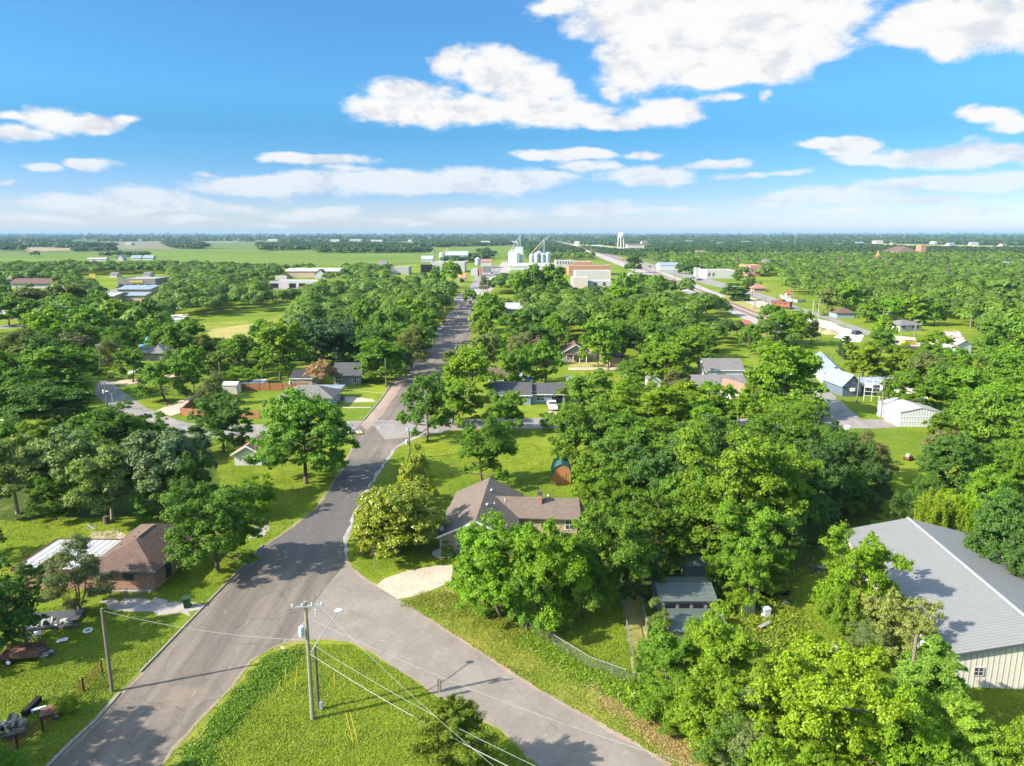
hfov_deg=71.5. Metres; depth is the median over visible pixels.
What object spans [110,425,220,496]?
tall stemmed tree
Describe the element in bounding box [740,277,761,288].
round tree
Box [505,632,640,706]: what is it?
weeds
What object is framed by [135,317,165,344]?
broadleaf tree
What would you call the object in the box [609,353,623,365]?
garden shed
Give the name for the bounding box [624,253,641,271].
round tree
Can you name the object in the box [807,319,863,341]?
gravel lot
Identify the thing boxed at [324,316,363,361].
round tree
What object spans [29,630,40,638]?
plastic table
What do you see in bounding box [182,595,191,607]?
wheeled bin
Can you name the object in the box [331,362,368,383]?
house
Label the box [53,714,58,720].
flower pot
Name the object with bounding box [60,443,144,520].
tall stemmed tree
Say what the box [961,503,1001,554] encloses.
bamboo clump
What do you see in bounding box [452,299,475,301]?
town street
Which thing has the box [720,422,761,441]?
broadleaf tree
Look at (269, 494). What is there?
broadleaf tree
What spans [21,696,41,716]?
timber beam
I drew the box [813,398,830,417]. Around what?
shrub
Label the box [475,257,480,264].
grain bin
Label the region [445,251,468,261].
bin shed
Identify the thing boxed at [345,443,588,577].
lawn grass
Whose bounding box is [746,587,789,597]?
junk pile
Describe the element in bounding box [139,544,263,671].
kerb
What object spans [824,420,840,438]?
cedar
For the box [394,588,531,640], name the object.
weeds
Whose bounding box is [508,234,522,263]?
grain elevator
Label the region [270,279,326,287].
depot
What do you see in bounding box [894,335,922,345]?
house drive
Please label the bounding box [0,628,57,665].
utility trailer
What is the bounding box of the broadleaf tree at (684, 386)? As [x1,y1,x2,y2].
[658,381,718,415]
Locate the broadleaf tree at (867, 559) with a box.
[807,519,915,630]
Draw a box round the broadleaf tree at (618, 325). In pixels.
[601,317,627,352]
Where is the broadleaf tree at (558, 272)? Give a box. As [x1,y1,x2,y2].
[541,263,570,286]
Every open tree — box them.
[0,322,35,351]
[36,530,117,609]
[94,337,122,366]
[193,333,232,370]
[194,371,226,401]
[394,324,428,368]
[479,276,490,294]
[506,331,532,355]
[743,369,772,399]
[804,319,821,344]
[853,428,901,474]
[903,472,940,518]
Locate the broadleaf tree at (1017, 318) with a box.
[1009,313,1023,344]
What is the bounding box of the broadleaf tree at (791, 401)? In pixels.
[782,399,813,423]
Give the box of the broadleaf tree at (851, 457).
[827,430,880,499]
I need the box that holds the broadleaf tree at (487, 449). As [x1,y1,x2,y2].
[456,414,519,480]
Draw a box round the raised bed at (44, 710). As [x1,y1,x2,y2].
[39,705,60,717]
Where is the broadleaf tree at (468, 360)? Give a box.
[440,342,496,400]
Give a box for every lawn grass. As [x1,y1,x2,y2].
[0,519,257,605]
[0,605,176,765]
[197,643,532,765]
[213,441,349,540]
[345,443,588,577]
[520,598,631,679]
[754,559,858,677]
[959,686,1023,763]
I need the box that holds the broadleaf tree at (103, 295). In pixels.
[87,290,111,303]
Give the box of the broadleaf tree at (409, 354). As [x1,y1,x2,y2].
[391,343,414,372]
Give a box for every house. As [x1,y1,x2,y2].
[10,524,202,591]
[109,272,121,277]
[129,343,174,360]
[142,272,154,276]
[275,385,344,406]
[315,269,327,278]
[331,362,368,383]
[377,261,387,264]
[434,478,583,554]
[458,273,466,282]
[488,368,511,382]
[491,382,531,404]
[505,303,521,316]
[560,340,590,362]
[687,375,746,393]
[696,358,744,374]
[720,378,761,399]
[749,283,766,291]
[784,291,791,298]
[820,368,883,396]
[879,312,898,320]
[891,319,923,330]
[968,242,978,244]
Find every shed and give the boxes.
[221,381,241,393]
[252,379,267,382]
[421,256,433,262]
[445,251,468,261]
[551,458,571,483]
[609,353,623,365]
[645,373,661,386]
[650,577,717,611]
[667,608,725,639]
[680,555,710,576]
[732,320,752,331]
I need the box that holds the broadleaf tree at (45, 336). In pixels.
[10,332,54,347]
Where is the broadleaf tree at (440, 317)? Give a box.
[430,301,444,325]
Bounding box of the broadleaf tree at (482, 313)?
[469,303,490,332]
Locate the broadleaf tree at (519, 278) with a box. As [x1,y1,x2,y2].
[510,271,531,297]
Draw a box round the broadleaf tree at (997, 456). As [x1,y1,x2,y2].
[962,439,1023,493]
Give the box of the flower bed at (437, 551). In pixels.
[429,547,456,559]
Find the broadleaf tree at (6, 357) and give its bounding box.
[0,350,24,375]
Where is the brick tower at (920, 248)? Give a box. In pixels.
[915,245,925,251]
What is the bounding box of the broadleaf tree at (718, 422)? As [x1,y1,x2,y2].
[661,410,747,492]
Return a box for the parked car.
[851,330,862,334]
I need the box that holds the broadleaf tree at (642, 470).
[610,440,690,502]
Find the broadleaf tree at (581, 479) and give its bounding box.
[569,463,603,506]
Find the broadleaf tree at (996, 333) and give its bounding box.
[968,316,1023,359]
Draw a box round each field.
[0,244,514,265]
[0,250,155,254]
[96,241,245,248]
[204,243,256,247]
[362,241,413,243]
[570,244,624,248]
[637,256,693,271]
[864,243,1023,246]
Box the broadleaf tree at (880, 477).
[857,459,895,509]
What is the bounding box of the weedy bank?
[169,640,311,765]
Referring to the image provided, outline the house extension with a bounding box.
[531,383,565,403]
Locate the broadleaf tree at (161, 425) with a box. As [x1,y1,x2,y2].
[128,409,169,449]
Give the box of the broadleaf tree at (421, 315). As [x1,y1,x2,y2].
[410,306,439,340]
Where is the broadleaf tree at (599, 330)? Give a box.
[577,316,621,368]
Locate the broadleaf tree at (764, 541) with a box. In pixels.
[714,494,797,591]
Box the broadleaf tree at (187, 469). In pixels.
[165,450,220,515]
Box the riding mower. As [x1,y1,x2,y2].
[903,454,913,460]
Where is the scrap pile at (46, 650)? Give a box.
[37,647,54,658]
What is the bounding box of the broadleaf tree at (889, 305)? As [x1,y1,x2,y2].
[874,296,905,318]
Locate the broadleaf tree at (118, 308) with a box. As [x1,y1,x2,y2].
[90,298,130,333]
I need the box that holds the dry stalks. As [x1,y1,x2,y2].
[583,679,712,765]
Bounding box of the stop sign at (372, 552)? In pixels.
[370,547,376,568]
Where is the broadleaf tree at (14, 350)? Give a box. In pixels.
[3,347,32,366]
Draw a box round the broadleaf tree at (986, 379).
[973,375,994,388]
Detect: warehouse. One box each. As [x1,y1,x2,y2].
[431,261,466,271]
[509,263,553,269]
[656,262,682,269]
[815,351,842,382]
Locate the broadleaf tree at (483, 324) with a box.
[471,319,496,336]
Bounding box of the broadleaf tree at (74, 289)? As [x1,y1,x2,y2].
[36,279,88,299]
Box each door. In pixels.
[270,283,277,287]
[289,283,295,287]
[557,472,565,483]
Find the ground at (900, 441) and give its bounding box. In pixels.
[0,235,1023,765]
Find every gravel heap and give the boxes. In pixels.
[820,329,838,333]
[834,333,854,337]
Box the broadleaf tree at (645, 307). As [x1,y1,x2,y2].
[627,298,663,338]
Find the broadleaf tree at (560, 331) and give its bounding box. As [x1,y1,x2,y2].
[550,323,572,354]
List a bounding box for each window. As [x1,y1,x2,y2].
[123,575,133,580]
[165,562,171,578]
[335,376,340,382]
[456,538,463,548]
[536,395,544,400]
[565,520,572,529]
[866,386,880,391]
[973,667,984,675]
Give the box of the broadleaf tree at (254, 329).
[247,317,277,343]
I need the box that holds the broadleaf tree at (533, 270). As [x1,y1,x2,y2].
[523,263,551,285]
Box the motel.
[10,278,53,287]
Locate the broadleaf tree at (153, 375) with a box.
[130,356,197,400]
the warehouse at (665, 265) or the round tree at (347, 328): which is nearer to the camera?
the round tree at (347, 328)
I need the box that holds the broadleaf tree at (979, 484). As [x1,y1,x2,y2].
[963,463,1018,503]
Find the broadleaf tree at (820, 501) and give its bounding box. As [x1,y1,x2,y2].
[782,476,832,538]
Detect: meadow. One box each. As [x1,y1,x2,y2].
[198,315,282,329]
[204,324,252,339]
[566,350,617,366]
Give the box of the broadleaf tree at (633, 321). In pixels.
[624,315,644,350]
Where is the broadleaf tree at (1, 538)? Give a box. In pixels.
[0,528,6,543]
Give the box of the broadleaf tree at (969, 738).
[904,692,1016,765]
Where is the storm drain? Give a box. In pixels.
[348,430,362,435]
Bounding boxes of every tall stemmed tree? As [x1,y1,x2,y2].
[0,437,58,513]
[9,424,104,500]
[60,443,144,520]
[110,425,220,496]
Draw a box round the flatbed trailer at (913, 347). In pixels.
[897,346,919,352]
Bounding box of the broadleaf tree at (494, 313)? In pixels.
[470,291,502,323]
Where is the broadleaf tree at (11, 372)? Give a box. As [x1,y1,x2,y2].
[0,364,47,412]
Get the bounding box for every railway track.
[586,249,768,317]
[588,250,762,319]
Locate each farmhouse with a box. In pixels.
[87,258,109,260]
[116,254,126,260]
[130,255,143,259]
[141,255,155,259]
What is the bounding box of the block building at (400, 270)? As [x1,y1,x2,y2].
[390,266,411,274]
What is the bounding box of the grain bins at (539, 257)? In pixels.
[529,239,550,262]
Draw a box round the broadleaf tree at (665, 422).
[640,415,711,471]
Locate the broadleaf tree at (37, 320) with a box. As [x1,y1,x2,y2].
[21,307,68,333]
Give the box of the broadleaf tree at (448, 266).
[440,260,464,282]
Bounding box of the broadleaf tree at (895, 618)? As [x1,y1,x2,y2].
[857,586,946,666]
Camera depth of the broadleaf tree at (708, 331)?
218.37 m
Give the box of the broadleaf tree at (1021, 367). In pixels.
[1017,362,1023,371]
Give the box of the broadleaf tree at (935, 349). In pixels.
[904,342,946,367]
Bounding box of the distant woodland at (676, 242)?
[0,232,1023,260]
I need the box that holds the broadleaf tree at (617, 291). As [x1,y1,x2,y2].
[606,285,629,298]
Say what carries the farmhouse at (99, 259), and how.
on the field at (289, 257)
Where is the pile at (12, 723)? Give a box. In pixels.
[0,712,28,740]
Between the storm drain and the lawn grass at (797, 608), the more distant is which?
the storm drain
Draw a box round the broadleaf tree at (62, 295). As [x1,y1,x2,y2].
[45,292,81,303]
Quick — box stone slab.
[57,637,67,642]
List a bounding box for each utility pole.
[95,344,101,369]
[100,380,107,408]
[100,608,113,692]
[291,601,342,719]
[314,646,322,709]
[385,358,386,387]
[405,428,411,456]
[419,396,428,441]
[856,372,859,403]
[878,376,892,418]
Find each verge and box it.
[402,584,677,765]
[722,295,760,311]
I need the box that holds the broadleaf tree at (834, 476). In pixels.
[794,435,854,524]
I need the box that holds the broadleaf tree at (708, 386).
[699,380,741,415]
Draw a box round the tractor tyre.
[82,627,92,633]
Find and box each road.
[51,302,475,765]
[292,563,665,765]
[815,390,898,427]
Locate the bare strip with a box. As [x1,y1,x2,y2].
[621,593,648,678]
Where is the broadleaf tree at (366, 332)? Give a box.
[342,324,391,368]
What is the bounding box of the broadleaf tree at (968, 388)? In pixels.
[955,386,981,419]
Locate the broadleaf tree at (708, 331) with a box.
[684,323,716,356]
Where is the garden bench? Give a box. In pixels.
[758,621,771,630]
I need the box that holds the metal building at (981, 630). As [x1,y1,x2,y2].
[842,517,1023,689]
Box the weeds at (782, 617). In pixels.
[719,593,810,655]
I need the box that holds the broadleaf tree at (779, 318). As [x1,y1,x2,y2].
[756,302,793,342]
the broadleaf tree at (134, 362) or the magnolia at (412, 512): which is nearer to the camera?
the magnolia at (412, 512)
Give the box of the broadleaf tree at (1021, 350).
[1013,345,1023,356]
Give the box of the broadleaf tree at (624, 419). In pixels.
[594,410,656,467]
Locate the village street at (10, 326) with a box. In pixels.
[0,324,27,328]
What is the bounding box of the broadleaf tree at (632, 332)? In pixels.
[605,323,644,355]
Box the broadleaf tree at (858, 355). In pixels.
[842,341,889,376]
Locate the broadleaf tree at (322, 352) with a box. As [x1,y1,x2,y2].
[305,340,329,360]
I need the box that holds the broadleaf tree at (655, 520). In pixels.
[607,487,695,576]
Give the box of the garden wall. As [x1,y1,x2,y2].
[780,294,805,302]
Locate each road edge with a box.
[62,577,234,755]
[162,638,530,764]
[265,448,352,544]
[345,553,376,585]
[370,418,525,420]
[403,603,672,765]
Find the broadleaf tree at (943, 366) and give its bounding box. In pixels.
[927,360,985,401]
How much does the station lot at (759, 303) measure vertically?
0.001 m
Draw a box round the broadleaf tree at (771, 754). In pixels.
[746,718,834,765]
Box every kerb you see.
[46,692,120,765]
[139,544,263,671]
[363,339,428,419]
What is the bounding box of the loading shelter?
[421,264,431,272]
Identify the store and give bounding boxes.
[117,277,168,285]
[567,264,610,274]
[571,276,587,288]
[573,261,591,263]
[574,270,610,280]
[588,279,610,286]
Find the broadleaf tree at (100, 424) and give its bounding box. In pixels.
[81,399,156,454]
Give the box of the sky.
[0,0,1023,234]
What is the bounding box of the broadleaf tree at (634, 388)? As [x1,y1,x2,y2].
[601,383,655,418]
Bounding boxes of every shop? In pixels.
[471,268,478,275]
[478,266,481,275]
[480,259,491,267]
[483,266,490,272]
[694,268,700,275]
[699,269,734,278]
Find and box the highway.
[587,249,896,344]
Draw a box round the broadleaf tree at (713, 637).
[684,599,774,701]
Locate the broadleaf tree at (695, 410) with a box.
[675,394,723,423]
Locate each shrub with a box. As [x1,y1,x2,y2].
[0,745,32,765]
[50,688,81,713]
[209,370,240,383]
[232,365,259,382]
[283,370,292,380]
[439,540,456,558]
[539,412,554,430]
[615,360,640,372]
[626,639,655,687]
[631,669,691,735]
[645,597,671,642]
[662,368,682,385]
[682,615,703,661]
[688,706,751,765]
[713,683,778,765]
[720,581,750,614]
[729,658,799,738]
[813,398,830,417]
[842,616,893,667]
[884,489,916,520]
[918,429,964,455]
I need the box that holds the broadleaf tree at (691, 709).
[661,658,755,765]
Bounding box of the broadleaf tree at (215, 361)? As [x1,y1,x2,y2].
[209,348,225,365]
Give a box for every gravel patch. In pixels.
[86,530,124,538]
[99,597,207,615]
[249,525,269,537]
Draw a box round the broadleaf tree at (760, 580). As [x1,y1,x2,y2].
[730,549,777,607]
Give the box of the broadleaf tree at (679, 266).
[674,261,689,273]
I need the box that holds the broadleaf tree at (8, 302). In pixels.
[0,292,22,325]
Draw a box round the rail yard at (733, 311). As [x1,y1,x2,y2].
[561,242,781,333]
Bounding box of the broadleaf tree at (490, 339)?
[469,330,502,367]
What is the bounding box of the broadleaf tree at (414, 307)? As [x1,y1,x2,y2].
[396,296,435,321]
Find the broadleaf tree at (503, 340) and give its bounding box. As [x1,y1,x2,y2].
[484,331,511,359]
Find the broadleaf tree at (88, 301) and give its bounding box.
[79,298,91,303]
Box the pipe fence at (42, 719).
[0,659,102,757]
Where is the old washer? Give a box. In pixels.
[761,605,770,616]
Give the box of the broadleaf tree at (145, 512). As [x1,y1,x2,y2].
[129,469,180,519]
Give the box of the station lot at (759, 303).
[741,297,770,308]
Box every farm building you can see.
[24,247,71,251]
[267,239,277,241]
[626,243,648,247]
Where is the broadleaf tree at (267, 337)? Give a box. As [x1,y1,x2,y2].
[246,319,310,381]
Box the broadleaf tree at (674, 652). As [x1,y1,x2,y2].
[636,617,702,696]
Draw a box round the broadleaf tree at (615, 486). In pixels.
[592,460,640,521]
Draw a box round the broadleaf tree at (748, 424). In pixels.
[747,413,775,436]
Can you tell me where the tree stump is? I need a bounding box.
[103,515,109,524]
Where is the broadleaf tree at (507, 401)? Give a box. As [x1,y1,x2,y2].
[479,388,526,433]
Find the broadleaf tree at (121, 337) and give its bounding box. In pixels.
[99,324,138,360]
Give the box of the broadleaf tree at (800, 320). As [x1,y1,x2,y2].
[777,308,817,345]
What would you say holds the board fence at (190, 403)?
on the ground at (900, 441)
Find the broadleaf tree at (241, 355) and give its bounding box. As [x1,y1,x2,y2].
[230,346,247,366]
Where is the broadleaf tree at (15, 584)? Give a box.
[0,556,51,654]
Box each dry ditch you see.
[416,590,453,606]
[519,640,602,690]
[589,686,706,765]
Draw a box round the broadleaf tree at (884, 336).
[865,325,895,359]
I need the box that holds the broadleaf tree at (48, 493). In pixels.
[23,469,79,519]
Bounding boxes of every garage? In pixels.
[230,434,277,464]
[289,369,318,384]
[877,397,940,426]
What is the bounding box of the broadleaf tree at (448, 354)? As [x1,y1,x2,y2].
[438,349,456,372]
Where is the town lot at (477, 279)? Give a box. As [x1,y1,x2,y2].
[470,266,500,286]
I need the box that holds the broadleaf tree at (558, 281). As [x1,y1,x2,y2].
[548,278,567,289]
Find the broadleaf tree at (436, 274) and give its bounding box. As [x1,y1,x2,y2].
[429,265,445,278]
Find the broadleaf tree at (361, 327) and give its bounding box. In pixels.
[353,322,381,358]
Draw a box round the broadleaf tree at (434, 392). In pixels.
[395,372,454,440]
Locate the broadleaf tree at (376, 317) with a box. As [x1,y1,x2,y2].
[363,303,405,337]
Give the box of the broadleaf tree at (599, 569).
[560,533,614,617]
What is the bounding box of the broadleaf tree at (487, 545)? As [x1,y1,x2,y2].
[445,508,540,617]
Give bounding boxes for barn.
[929,331,971,352]
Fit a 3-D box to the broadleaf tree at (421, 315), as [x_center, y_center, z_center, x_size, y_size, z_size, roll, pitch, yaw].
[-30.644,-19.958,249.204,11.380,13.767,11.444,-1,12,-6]
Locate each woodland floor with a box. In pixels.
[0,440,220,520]
[573,450,891,545]
[597,544,824,644]
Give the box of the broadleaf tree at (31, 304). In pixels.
[5,298,50,324]
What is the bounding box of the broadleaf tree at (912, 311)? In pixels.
[897,293,931,323]
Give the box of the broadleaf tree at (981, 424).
[953,390,1023,453]
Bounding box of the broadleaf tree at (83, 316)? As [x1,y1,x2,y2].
[66,304,105,340]
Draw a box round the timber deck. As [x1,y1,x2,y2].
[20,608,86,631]
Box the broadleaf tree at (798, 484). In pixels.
[759,443,827,523]
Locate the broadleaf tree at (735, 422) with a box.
[691,413,739,441]
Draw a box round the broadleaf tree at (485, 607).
[451,547,510,615]
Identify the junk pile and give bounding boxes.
[53,618,80,629]
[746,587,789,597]
[809,564,829,572]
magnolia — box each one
[58,331,94,353]
[350,503,389,551]
[353,478,449,561]
[389,442,440,505]
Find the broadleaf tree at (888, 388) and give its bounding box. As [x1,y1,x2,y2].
[875,379,906,404]
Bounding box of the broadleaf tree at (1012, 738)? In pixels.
[973,715,1023,765]
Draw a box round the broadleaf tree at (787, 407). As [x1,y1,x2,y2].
[758,399,827,438]
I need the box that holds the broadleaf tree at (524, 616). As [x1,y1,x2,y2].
[502,559,549,632]
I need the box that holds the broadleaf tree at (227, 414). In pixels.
[186,391,254,451]
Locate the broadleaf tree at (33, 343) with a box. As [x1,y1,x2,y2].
[16,335,64,352]
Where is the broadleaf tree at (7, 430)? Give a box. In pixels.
[0,417,23,462]
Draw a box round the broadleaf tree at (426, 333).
[409,322,436,355]
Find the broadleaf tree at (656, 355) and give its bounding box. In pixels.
[636,343,693,383]
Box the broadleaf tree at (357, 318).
[340,317,362,350]
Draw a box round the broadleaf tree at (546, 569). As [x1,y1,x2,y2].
[509,516,594,631]
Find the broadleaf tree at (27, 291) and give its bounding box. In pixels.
[3,284,51,311]
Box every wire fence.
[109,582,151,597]
[530,622,635,680]
[620,586,636,674]
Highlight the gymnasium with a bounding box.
[883,246,915,251]
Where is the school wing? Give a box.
[121,292,155,301]
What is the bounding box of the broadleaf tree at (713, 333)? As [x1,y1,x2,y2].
[706,330,720,351]
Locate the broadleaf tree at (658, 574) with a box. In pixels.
[609,527,668,599]
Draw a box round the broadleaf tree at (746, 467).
[663,418,812,555]
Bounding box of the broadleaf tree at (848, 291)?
[831,281,861,308]
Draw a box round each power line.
[105,611,295,639]
[110,378,287,386]
[307,617,692,765]
[309,642,531,764]
[310,654,506,765]
[319,605,491,764]
[475,371,742,393]
[750,377,881,394]
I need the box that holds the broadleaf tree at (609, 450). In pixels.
[590,421,670,489]
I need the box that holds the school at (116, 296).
[99,292,126,301]
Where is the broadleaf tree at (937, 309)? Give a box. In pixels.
[919,299,947,325]
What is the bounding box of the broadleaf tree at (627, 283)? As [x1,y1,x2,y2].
[612,271,643,296]
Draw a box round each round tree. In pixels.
[0,358,8,385]
[0,377,39,428]
[0,379,98,435]
[14,346,107,391]
[240,385,360,483]
[281,314,346,369]
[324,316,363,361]
[352,335,409,382]
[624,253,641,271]
[634,321,680,361]
[634,332,690,377]
[637,313,677,343]
[650,274,666,292]
[681,258,703,274]
[719,282,749,299]
[738,337,831,407]
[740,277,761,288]
[821,427,860,467]
[906,350,948,381]
[909,429,993,495]
[961,484,1023,563]
[964,387,1023,442]
[975,354,1007,375]
[976,347,1023,379]
[989,417,1023,475]
[991,370,1023,390]
[994,344,1018,354]
[1000,529,1023,579]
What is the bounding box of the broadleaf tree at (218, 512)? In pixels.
[158,480,270,571]
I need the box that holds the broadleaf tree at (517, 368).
[494,346,534,382]
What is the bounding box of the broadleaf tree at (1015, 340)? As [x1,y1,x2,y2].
[1006,333,1023,346]
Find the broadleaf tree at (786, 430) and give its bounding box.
[747,405,833,479]
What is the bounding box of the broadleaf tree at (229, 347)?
[209,333,264,372]
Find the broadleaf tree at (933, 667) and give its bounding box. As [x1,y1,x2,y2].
[881,634,983,744]
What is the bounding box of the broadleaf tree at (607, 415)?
[593,395,633,437]
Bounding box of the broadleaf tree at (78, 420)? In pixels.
[53,411,114,443]
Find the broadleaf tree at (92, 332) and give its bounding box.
[58,320,101,345]
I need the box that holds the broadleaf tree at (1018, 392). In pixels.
[1013,383,1023,402]
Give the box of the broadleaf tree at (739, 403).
[718,392,768,428]
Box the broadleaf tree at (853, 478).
[819,465,874,514]
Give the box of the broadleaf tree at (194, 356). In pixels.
[176,344,210,392]
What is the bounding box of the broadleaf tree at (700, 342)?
[675,326,713,371]
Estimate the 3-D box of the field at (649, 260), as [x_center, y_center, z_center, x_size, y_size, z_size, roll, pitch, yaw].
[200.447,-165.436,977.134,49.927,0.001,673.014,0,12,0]
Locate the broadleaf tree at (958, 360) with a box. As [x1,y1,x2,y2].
[939,345,978,369]
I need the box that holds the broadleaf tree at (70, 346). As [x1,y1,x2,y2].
[63,344,82,349]
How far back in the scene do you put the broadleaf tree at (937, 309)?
299.72 m
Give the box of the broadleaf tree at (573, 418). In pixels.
[541,400,607,467]
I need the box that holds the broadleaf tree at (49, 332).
[36,328,61,340]
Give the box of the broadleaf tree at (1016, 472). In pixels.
[1004,439,1023,500]
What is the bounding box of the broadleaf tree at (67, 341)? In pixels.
[54,338,83,352]
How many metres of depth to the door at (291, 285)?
514.46 m
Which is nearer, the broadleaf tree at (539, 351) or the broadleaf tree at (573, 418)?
the broadleaf tree at (573, 418)
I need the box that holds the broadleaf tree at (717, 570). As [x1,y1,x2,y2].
[704,555,730,595]
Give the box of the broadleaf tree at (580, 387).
[553,365,616,414]
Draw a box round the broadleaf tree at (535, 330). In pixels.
[513,322,557,353]
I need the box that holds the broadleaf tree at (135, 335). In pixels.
[116,327,144,350]
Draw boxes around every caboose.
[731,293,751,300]
[771,299,793,308]
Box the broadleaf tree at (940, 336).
[915,330,956,348]
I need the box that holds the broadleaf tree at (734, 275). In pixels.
[731,271,743,279]
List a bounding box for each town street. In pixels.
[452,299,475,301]
[454,262,509,302]
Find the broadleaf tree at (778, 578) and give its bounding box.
[761,562,788,596]
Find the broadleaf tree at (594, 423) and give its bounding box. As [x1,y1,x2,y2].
[584,419,624,452]
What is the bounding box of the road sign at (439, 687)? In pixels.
[437,679,441,697]
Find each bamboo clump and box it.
[912,487,968,531]
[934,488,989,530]
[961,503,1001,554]
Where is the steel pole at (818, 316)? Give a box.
[815,300,819,339]
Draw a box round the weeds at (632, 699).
[613,674,755,765]
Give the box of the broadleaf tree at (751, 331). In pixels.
[737,323,761,355]
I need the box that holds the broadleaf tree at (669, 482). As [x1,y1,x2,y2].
[657,465,733,548]
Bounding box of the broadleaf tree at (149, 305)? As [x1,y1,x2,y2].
[128,298,162,330]
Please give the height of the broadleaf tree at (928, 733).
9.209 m
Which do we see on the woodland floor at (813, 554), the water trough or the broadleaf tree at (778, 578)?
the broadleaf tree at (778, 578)
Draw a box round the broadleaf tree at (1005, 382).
[961,375,1023,435]
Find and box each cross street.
[9,381,362,437]
[373,418,780,439]
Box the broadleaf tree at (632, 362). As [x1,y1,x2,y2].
[622,357,645,378]
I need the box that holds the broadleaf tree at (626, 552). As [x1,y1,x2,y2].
[570,497,659,611]
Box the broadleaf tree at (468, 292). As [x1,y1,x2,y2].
[462,288,476,303]
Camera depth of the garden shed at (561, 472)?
110.22 m
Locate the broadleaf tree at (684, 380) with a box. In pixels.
[669,378,695,385]
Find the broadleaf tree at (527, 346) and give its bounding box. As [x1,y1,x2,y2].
[522,341,549,378]
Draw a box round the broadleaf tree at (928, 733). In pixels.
[828,680,957,765]
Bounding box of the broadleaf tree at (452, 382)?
[433,375,468,425]
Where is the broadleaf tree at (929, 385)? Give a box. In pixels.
[889,367,953,406]
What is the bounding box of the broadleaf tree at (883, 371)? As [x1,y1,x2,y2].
[868,368,889,377]
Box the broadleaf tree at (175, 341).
[143,314,206,362]
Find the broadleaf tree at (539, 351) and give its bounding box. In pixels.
[525,338,564,382]
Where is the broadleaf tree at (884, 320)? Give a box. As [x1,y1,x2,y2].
[869,313,898,345]
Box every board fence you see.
[180,408,259,417]
[181,391,205,415]
[241,383,307,390]
[641,598,648,633]
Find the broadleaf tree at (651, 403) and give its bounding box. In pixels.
[609,376,699,443]
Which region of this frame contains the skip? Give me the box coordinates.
[901,340,914,344]
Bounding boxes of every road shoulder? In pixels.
[343,435,420,552]
[361,303,460,429]
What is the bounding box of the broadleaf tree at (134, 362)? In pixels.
[110,347,147,381]
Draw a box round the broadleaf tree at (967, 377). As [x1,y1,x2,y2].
[924,363,988,408]
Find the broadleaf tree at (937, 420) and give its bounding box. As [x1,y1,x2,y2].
[921,411,965,435]
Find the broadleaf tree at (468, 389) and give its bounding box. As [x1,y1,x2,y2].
[438,382,483,420]
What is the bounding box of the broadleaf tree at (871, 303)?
[856,296,882,322]
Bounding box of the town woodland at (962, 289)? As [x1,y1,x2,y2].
[0,251,1023,340]
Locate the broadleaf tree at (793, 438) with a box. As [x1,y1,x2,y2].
[788,437,815,467]
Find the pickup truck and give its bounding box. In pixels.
[547,400,557,410]
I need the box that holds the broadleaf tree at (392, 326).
[381,321,419,351]
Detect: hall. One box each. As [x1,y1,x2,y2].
[115,285,159,292]
[285,268,341,277]
[739,264,761,276]
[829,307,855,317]
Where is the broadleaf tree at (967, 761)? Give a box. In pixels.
[914,747,976,765]
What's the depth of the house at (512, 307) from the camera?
337.01 m
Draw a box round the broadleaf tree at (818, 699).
[742,626,914,765]
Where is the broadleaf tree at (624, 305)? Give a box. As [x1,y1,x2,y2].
[601,296,636,344]
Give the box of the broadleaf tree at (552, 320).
[541,312,566,342]
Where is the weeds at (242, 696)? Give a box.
[171,645,305,765]
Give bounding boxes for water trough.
[31,705,45,713]
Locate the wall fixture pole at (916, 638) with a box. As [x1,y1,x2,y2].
[911,634,924,662]
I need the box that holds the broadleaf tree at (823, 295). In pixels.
[815,284,842,315]
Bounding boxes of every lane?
[108,371,211,384]
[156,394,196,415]
[568,367,616,369]
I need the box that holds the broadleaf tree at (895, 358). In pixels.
[880,341,918,376]
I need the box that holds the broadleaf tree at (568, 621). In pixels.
[546,599,576,630]
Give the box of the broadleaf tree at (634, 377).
[618,368,641,387]
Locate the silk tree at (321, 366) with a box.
[301,358,340,384]
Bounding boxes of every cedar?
[394,692,505,765]
[808,404,826,440]
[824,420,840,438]
[834,335,853,359]
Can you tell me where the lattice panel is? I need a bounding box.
[741,604,754,613]
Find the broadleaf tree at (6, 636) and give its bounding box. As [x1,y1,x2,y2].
[0,603,18,649]
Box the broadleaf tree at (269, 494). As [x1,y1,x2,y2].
[239,472,277,516]
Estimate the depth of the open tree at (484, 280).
456.38 m
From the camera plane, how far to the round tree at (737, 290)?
413.50 m
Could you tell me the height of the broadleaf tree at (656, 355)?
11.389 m
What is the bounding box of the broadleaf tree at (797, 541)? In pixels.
[762,505,810,558]
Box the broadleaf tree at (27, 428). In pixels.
[11,417,54,446]
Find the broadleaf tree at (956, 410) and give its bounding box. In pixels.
[942,389,989,430]
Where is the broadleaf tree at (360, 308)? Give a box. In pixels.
[351,297,381,325]
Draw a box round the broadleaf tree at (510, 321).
[495,307,532,335]
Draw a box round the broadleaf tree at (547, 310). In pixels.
[521,303,554,338]
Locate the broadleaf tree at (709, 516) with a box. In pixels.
[670,481,751,563]
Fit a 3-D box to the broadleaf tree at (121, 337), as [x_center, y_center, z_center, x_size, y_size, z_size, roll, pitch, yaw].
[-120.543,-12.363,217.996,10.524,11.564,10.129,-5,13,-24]
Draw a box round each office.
[275,276,288,279]
[554,260,572,268]
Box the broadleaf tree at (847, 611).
[814,583,861,642]
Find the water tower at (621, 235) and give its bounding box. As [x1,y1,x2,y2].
[617,232,624,248]
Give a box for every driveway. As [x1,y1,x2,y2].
[340,396,374,402]
[376,565,452,598]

